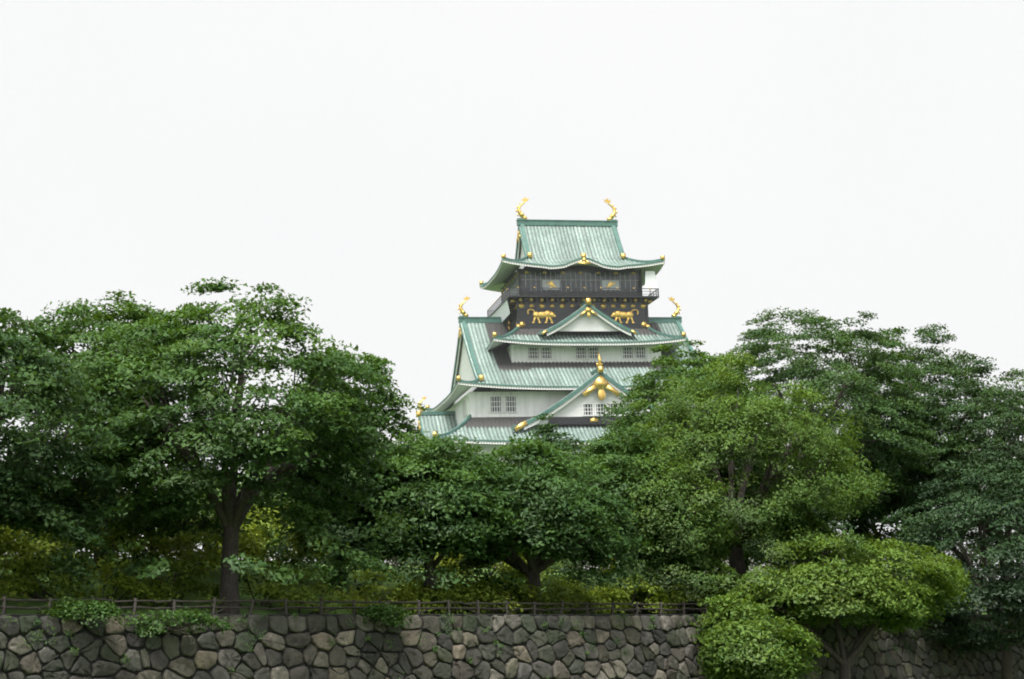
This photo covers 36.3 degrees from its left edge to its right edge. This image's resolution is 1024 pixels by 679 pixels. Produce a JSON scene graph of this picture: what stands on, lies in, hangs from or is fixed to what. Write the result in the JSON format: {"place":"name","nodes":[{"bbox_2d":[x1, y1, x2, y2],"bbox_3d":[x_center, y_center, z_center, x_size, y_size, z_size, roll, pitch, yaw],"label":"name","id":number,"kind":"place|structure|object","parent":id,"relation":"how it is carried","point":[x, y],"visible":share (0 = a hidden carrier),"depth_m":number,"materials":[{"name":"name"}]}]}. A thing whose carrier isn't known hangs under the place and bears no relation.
{"place":"outdoors","nodes":[
{"label":"outdoors","id":0,"kind":"place"},
{"bbox_2d":[36,596,132,627],"bbox_3d":[-17.417,10.989,62.825,4.172,1.302,1.956,0,-10,0],"label":"bush","id":1,"kind":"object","parent":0,"point":[84,608],"depth_m":62.69,"materials":[{"name":"green plant"}]},
{"bbox_2d":[124,605,236,638],"bbox_3d":[-14.502,11.808,65.202,6.024,1.377,2.112,0,-10,0],"label":"bush","id":2,"kind":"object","parent":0,"point":[188,616],"depth_m":64.93,"materials":[{"name":"green plant"}]},
{"bbox_2d":[351,602,413,628],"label":"bush","id":3,"kind":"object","parent":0,"point":[395,618],"depth_m":72.50,"materials":[{"name":"green plant"}]},
{"bbox_2d":[347,506,442,570],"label":"shrub","id":4,"kind":"object","parent":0,"point":[396,566],"depth_m":89.12,"materials":[{"name":"green plant"}]},
{"bbox_2d":[0,557,1021,613],"bbox_3d":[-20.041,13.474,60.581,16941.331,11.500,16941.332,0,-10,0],"label":"ground","id":5,"kind":"structure","parent":0,"point":[216,576],"depth_m":76.20,"materials":[{"name":"green plant"}]},
{"bbox_2d":[0,554,42,605],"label":"hedge","id":6,"kind":"object","parent":5,"relation":"on","point":[36,586],"depth_m":66.36,"materials":[{"name":"green plant"}]},
{"bbox_2d":[0,516,47,580],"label":"shrub","id":7,"kind":"object","parent":5,"relation":"on","point":[7,545],"depth_m":69.83,"materials":[{"name":"green plant"}]},
{"bbox_2d":[0,492,95,566],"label":"shrub","id":8,"kind":"object","parent":5,"relation":"on","point":[40,546],"depth_m":73.85,"materials":[{"name":"green plant"}]},
{"bbox_2d":[0,546,97,603],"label":"hedge","id":9,"kind":"object","parent":5,"relation":"on","point":[32,568],"depth_m":68.15,"materials":[{"name":"green plant"}]},
{"bbox_2d":[0,307,130,589],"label":"tree","id":10,"kind":"object","parent":5,"relation":"on","point":[32,508],"depth_m":64.31,"materials":[{"name":"green plant"}]},
{"bbox_2d":[19,476,141,550],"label":"bush","id":11,"kind":"object","parent":5,"relation":"on","point":[70,508],"depth_m":97.18,"materials":[{"name":"green plant"}]},
{"bbox_2d":[31,490,146,557],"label":"shrub","id":12,"kind":"object","parent":5,"relation":"on","point":[115,548],"depth_m":79.77,"materials":[{"name":"green plant"}]},
{"bbox_2d":[53,555,167,609],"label":"hedge","id":13,"kind":"object","parent":5,"relation":"on","point":[122,579],"depth_m":69.29,"materials":[{"name":"green plant"}]},
{"bbox_2d":[2,289,252,567],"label":"tree","id":14,"kind":"object","parent":5,"relation":"on","point":[134,314],"depth_m":76.60,"materials":[{"name":"green plant"}]},
{"bbox_2d":[75,511,200,554],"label":"bush","id":15,"kind":"object","parent":5,"relation":"on","point":[149,537],"depth_m":100.04,"materials":[{"name":"green plant"}]},
{"bbox_2d":[87,492,221,582],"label":"shrub","id":16,"kind":"object","parent":5,"relation":"on","point":[163,548],"depth_m":74.95,"materials":[{"name":"green plant"}]},
{"bbox_2d":[131,559,226,609],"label":"hedge","id":17,"kind":"object","parent":5,"relation":"on","point":[166,587],"depth_m":71.43,"materials":[{"name":"green plant"}]},
{"bbox_2d":[145,484,267,553],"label":"bush","id":18,"kind":"object","parent":5,"relation":"on","point":[210,511],"depth_m":89.97,"materials":[{"name":"green plant"}]},
{"bbox_2d":[144,516,276,570],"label":"shrub","id":19,"kind":"object","parent":5,"relation":"on","point":[250,540],"depth_m":80.49,"materials":[{"name":"green plant"}]},
{"bbox_2d":[50,276,417,613],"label":"tree","id":20,"kind":"object","parent":5,"relation":"on","point":[349,432],"depth_m":70.19,"materials":[{"name":"green plant"}]},
{"bbox_2d":[205,564,301,608],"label":"hedge","id":21,"kind":"object","parent":5,"relation":"on","point":[275,589],"depth_m":74.22,"materials":[{"name":"green plant"}]},
{"bbox_2d":[212,473,332,561],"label":"bush","id":22,"kind":"object","parent":5,"relation":"on","point":[276,500],"depth_m":99.05,"materials":[{"name":"green plant"}]},
{"bbox_2d":[218,504,332,565],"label":"shrub","id":23,"kind":"object","parent":5,"relation":"on","point":[253,528],"depth_m":87.07,"materials":[{"name":"green plant"}]},
{"bbox_2d":[269,567,367,613],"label":"hedge","id":24,"kind":"object","parent":5,"relation":"on","point":[294,594],"depth_m":74.23,"materials":[{"name":"green plant"}]},
{"bbox_2d":[242,403,410,559],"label":"tree","id":25,"kind":"object","parent":5,"relation":"on","point":[397,433],"depth_m":119.63,"materials":[{"name":"green plant"}]},
{"bbox_2d":[267,519,392,587],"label":"shrub","id":26,"kind":"object","parent":5,"relation":"on","point":[302,539],"depth_m":81.84,"materials":[{"name":"green plant"}]},
{"bbox_2d":[256,352,427,592],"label":"tree","id":27,"kind":"object","parent":5,"relation":"on","point":[349,532],"depth_m":80.33,"materials":[{"name":"green plant"}]},
{"bbox_2d":[298,480,398,562],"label":"bush","id":28,"kind":"object","parent":5,"relation":"on","point":[358,527],"depth_m":108.05,"materials":[{"name":"green plant"}]},
{"bbox_2d":[325,568,426,613],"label":"hedge","id":29,"kind":"object","parent":5,"relation":"on","point":[405,593],"depth_m":76.82,"materials":[{"name":"green plant"}]},
{"bbox_2d":[351,438,463,565],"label":"tree","id":30,"kind":"object","parent":5,"relation":"on","point":[409,500],"depth_m":121.99,"materials":[{"name":"green plant"}]},
{"bbox_2d":[371,575,454,613],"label":"sunlit shrub","id":31,"kind":"object","parent":5,"relation":"on","point":[429,598],"depth_m":78.13,"materials":[{"name":"green plant"}]},
{"bbox_2d":[320,430,528,613],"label":"tree","id":32,"kind":"object","parent":5,"relation":"on","point":[450,523],"depth_m":78.63,"materials":[{"name":"green plant"}]},
{"bbox_2d":[397,564,489,609],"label":"hedge","id":33,"kind":"object","parent":5,"relation":"on","point":[447,576],"depth_m":81.72,"materials":[{"name":"green plant"}]},
{"bbox_2d":[421,581,491,613],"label":"sunlit shrub","id":34,"kind":"object","parent":5,"relation":"on","point":[455,595],"depth_m":79.34,"materials":[{"name":"green plant"}]},
{"bbox_2d":[450,572,522,613],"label":"sunlit shrub","id":35,"kind":"object","parent":5,"relation":"on","point":[479,586],"depth_m":80.12,"materials":[{"name":"green plant"}]},
{"bbox_2d":[435,551,548,585],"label":"shrub","id":36,"kind":"object","parent":5,"relation":"on","point":[502,562],"depth_m":88.83,"materials":[{"name":"green plant"}]},
{"bbox_2d":[465,445,544,567],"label":"tree","id":37,"kind":"object","parent":5,"relation":"on","point":[480,449],"depth_m":139.31,"materials":[{"name":"green plant"}]},
{"bbox_2d":[0,596,1022,613],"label":"wooden fence","id":38,"kind":"object","parent":5,"relation":"on","point":[4,607],"visible":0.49,"depth_m":72.58,"materials":[{"name":"brown wood"}]},
{"bbox_2d":[0,614,1023,678],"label":"stone wall","id":39,"kind":"structure","parent":5,"relation":"on","point":[288,646],"depth_m":74.36,"materials":[{"name":"stone"}]},
{"bbox_2d":[0,609,1023,678],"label":"weed leaves","id":40,"kind":"object","parent":39,"relation":"attached to","point":[141,629],"visible":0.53,"depth_m":72.75,"materials":[{"name":"green plant"}]},
{"bbox_2d":[473,569,551,613],"bbox_3d":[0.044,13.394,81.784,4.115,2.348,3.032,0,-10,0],"label":"sunlit shrub","id":41,"kind":"object","parent":5,"relation":"on","point":[513,589],"depth_m":81.58,"materials":[{"name":"green plant"}]},
{"bbox_2d":[493,524,569,577],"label":"shrub","id":42,"kind":"object","parent":5,"relation":"on","point":[543,572],"depth_m":95.52,"materials":[{"name":"green plant"}]},
{"bbox_2d":[437,433,649,613],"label":"tree","id":43,"kind":"object","parent":5,"relation":"on","point":[556,494],"depth_m":81.96,"materials":[{"name":"green plant"}]},
{"bbox_2d":[515,413,589,569],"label":"tree","id":44,"kind":"object","parent":5,"relation":"on","point":[546,431],"depth_m":143.04,"materials":[{"name":"green plant"}]},
{"bbox_2d":[540,574,607,610],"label":"hedge","id":45,"kind":"object","parent":5,"relation":"on","point":[560,579],"depth_m":88.00,"materials":[{"name":"green plant"}]},
{"bbox_2d":[542,582,610,613],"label":"sunlit shrub","id":46,"kind":"object","parent":5,"relation":"on","point":[578,595],"depth_m":85.37,"materials":[{"name":"green plant"}]},
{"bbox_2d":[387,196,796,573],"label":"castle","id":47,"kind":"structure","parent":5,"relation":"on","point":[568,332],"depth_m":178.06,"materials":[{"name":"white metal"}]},
{"bbox_2d":[562,585,633,613],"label":"sunlit shrub","id":48,"kind":"object","parent":5,"relation":"on","point":[606,595],"depth_m":87.24,"materials":[{"name":"green plant"}]},
{"bbox_2d":[541,423,695,601],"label":"tree","id":49,"kind":"object","parent":5,"relation":"on","point":[604,452],"depth_m":91.14,"materials":[{"name":"green plant"}]},
{"bbox_2d":[596,575,674,613],"bbox_3d":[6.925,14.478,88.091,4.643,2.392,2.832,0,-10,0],"label":"sunlit shrub","id":50,"kind":"object","parent":5,"relation":"on","point":[651,589],"depth_m":87.89,"materials":[{"name":"green plant"}]},
{"bbox_2d":[589,558,696,591],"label":"shrub","id":51,"kind":"object","parent":5,"relation":"on","point":[654,575],"visible":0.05,"depth_m":97.89,"materials":[{"name":"green plant"}]},
{"bbox_2d":[626,578,699,613],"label":"sunlit shrub","id":52,"kind":"object","parent":5,"relation":"on","point":[673,594],"depth_m":89.51,"materials":[{"name":"green plant"}]},
{"bbox_2d":[597,438,747,613],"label":"camphor tree","id":53,"kind":"object","parent":5,"relation":"on","point":[696,545],"depth_m":89.51,"materials":[{"name":"green plant"}]},
{"bbox_2d":[610,546,762,566],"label":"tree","id":54,"kind":"object","parent":5,"relation":"on","point":[744,553],"visible":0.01,"depth_m":119.28,"materials":[{"name":"green plant"}]},
{"bbox_2d":[662,579,716,613],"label":"sunlit shrub","id":55,"kind":"object","parent":5,"relation":"on","point":[701,599],"depth_m":91.43,"materials":[{"name":"green plant"}]},
{"bbox_2d":[649,549,729,582],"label":"shrub","id":56,"kind":"object","parent":5,"relation":"on","point":[717,564],"depth_m":105.24,"materials":[{"name":"green plant"}]},
{"bbox_2d":[593,339,800,573],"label":"tree","id":57,"kind":"object","parent":5,"relation":"on","point":[647,387],"depth_m":105.62,"materials":[{"name":"green plant"}]},
{"bbox_2d":[680,585,724,613],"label":"hedge","id":58,"kind":"object","parent":5,"relation":"on","point":[699,594],"depth_m":93.44,"materials":[{"name":"green plant"}]},
{"bbox_2d":[609,350,897,593],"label":"camphor tree","id":59,"kind":"object","parent":5,"relation":"on","point":[783,521],"depth_m":94.01,"materials":[{"name":"green plant"}]},
{"bbox_2d":[727,535,788,569],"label":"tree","id":60,"kind":"object","parent":5,"relation":"on","point":[767,547],"depth_m":130.81,"materials":[{"name":"green plant"}]},
{"bbox_2d":[690,591,829,678],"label":"shrub","id":61,"kind":"object","parent":5,"relation":"on","point":[761,652],"depth_m":83.76,"materials":[{"name":"green plant"}]},
{"bbox_2d":[659,306,950,563],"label":"tree","id":62,"kind":"object","parent":5,"relation":"on","point":[805,367],"depth_m":117.80,"materials":[{"name":"green plant"}]},
{"bbox_2d":[749,461,889,567],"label":"tree","id":63,"kind":"object","parent":5,"relation":"on","point":[859,531],"depth_m":128.81,"materials":[{"name":"green plant"}]},
{"bbox_2d":[751,332,974,562],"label":"tree","id":64,"kind":"object","parent":5,"relation":"on","point":[833,368],"depth_m":138.53,"materials":[{"name":"green plant"}]},
{"bbox_2d":[835,454,912,559],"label":"tree","id":65,"kind":"object","parent":5,"relation":"on","point":[895,529],"depth_m":135.59,"materials":[{"name":"green plant"}]},
{"bbox_2d":[846,529,916,578],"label":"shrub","id":66,"kind":"object","parent":5,"relation":"on","point":[870,533],"visible":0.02,"depth_m":125.48,"materials":[{"name":"green plant"}]},
{"bbox_2d":[811,324,1023,577],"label":"tree","id":67,"kind":"object","parent":5,"relation":"on","point":[937,367],"depth_m":124.12,"materials":[{"name":"green plant"}]},
{"bbox_2d":[873,356,1023,583],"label":"tree","id":68,"kind":"object","parent":5,"relation":"on","point":[963,443],"depth_m":118.29,"materials":[{"name":"green plant"}]},
{"bbox_2d":[876,451,1023,678],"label":"tree","id":69,"kind":"object","parent":5,"relation":"on","point":[1014,586],"depth_m":100.32,"materials":[{"name":"green plant"}]},
{"bbox_2d":[893,434,1021,578],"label":"tree","id":70,"kind":"object","parent":5,"relation":"on","point":[980,515],"depth_m":165.94,"materials":[{"name":"green plant"}]},
{"bbox_2d":[961,376,1023,577],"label":"tree","id":71,"kind":"object","parent":5,"relation":"on","point":[1020,380],"depth_m":162.24,"materials":[{"name":"green plant"}]},
{"bbox_2d":[1004,405,1023,578],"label":"tree","id":72,"kind":"object","parent":5,"relation":"on","point":[1020,460],"depth_m":126.63,"materials":[{"name":"green plant"}]},
{"bbox_2d":[0,0,1023,578],"label":"sky","id":73,"kind":"structure","parent":0,"point":[372,162],"materials":[{"name":"white"}]},
{"bbox_2d":[554,519,615,571],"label":"shrub","id":74,"kind":"object","parent":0,"point":[599,569],"depth_m":103.73,"materials":[{"name":"green plant"}]},
{"bbox_2d":[708,527,972,678],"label":"camphor tree","id":75,"kind":"object","parent":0,"point":[825,592],"depth_m":89.64,"materials":[{"name":"green plant"}]},
{"bbox_2d":[943,539,999,590],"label":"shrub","id":76,"kind":"object","parent":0,"point":[978,547],"depth_m":122.23,"materials":[{"name":"green plant"}]}
]}

